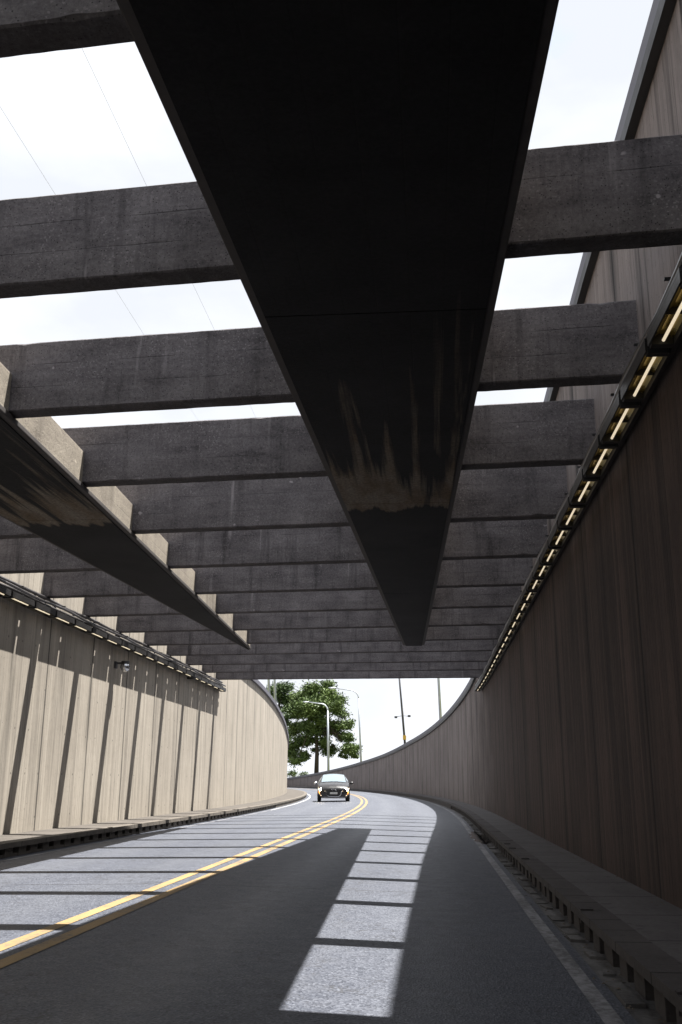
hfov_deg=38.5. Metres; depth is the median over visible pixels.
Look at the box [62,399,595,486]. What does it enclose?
roof beam
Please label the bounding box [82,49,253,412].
overhead cable
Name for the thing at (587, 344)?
roof beam
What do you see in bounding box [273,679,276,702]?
street lamp
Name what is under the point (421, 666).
roof beam
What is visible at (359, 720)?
street lamp
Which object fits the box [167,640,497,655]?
roof beam
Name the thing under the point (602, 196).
roof beam
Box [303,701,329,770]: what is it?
street lamp
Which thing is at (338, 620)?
roof beam
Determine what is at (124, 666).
security camera
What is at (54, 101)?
sky
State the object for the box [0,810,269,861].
white edge line
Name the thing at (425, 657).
roof beam
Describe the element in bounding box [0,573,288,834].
retaining wall
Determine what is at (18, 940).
yellow centre line
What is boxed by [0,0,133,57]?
roof beam
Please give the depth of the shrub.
199.26 m
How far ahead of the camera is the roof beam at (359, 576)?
18.13 m
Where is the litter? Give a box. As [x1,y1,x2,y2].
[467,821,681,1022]
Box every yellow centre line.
[0,788,362,950]
[0,788,367,967]
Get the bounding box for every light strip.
[0,575,225,691]
[475,253,681,690]
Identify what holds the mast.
on the bank
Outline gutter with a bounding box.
[381,793,676,1023]
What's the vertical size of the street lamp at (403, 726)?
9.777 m
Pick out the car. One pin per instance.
(333, 785)
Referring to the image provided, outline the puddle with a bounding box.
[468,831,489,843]
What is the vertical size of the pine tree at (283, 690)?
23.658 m
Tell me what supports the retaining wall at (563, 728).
on the pavement at (633, 906)
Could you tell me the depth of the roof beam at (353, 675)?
33.69 m
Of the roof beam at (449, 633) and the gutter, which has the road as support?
the gutter
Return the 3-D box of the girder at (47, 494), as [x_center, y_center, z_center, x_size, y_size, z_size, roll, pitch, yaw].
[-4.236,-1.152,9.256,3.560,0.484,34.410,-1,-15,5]
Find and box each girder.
[0,362,250,649]
[116,0,558,645]
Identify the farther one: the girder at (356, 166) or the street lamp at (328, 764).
the street lamp at (328, 764)
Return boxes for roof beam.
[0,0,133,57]
[0,134,681,298]
[0,300,638,418]
[0,466,567,538]
[0,519,547,573]
[43,558,532,597]
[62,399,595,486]
[84,586,520,616]
[117,607,511,632]
[145,625,504,645]
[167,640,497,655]
[186,651,491,664]
[202,662,487,672]
[216,670,483,679]
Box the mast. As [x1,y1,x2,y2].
[394,711,410,739]
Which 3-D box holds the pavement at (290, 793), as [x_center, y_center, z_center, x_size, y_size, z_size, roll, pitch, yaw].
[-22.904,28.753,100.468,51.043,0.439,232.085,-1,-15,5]
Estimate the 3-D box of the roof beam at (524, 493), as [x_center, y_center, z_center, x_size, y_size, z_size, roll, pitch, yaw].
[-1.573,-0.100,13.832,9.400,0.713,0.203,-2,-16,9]
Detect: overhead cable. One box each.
[0,107,194,414]
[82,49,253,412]
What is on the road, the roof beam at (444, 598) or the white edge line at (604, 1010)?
the white edge line at (604, 1010)
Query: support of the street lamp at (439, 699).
on the bank
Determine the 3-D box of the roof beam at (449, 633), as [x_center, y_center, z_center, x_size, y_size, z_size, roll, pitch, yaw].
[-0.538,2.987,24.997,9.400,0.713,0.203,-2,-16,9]
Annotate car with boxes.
[314,774,352,801]
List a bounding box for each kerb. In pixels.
[0,789,306,857]
[287,786,681,1023]
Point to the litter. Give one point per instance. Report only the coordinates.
(664, 1021)
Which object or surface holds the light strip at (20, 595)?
attached to the retaining wall at (90, 733)
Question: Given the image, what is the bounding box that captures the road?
[0,788,637,1023]
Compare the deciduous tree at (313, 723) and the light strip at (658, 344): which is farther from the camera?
the deciduous tree at (313, 723)
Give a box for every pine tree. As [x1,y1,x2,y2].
[266,680,298,740]
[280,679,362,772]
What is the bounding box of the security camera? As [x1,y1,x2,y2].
[114,661,129,671]
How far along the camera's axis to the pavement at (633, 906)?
8.78 m
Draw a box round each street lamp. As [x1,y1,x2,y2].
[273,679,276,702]
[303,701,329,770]
[328,687,361,761]
[399,679,405,743]
[437,678,441,718]
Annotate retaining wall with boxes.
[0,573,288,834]
[287,0,681,908]
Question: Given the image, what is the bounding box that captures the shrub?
[287,769,298,776]
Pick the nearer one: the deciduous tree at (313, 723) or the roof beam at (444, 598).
the roof beam at (444, 598)
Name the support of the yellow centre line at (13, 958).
on the road
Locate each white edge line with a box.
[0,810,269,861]
[359,791,624,1023]
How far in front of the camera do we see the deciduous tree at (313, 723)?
194.67 m
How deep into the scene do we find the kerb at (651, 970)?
6.71 m
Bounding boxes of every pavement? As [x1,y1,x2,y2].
[0,789,303,841]
[298,786,681,962]
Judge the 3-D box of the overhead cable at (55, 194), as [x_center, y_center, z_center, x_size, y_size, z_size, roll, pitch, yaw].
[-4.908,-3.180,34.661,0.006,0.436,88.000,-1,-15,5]
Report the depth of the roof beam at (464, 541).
15.89 m
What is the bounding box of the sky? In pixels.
[0,0,652,777]
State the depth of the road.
7.42 m
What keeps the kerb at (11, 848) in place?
on the road

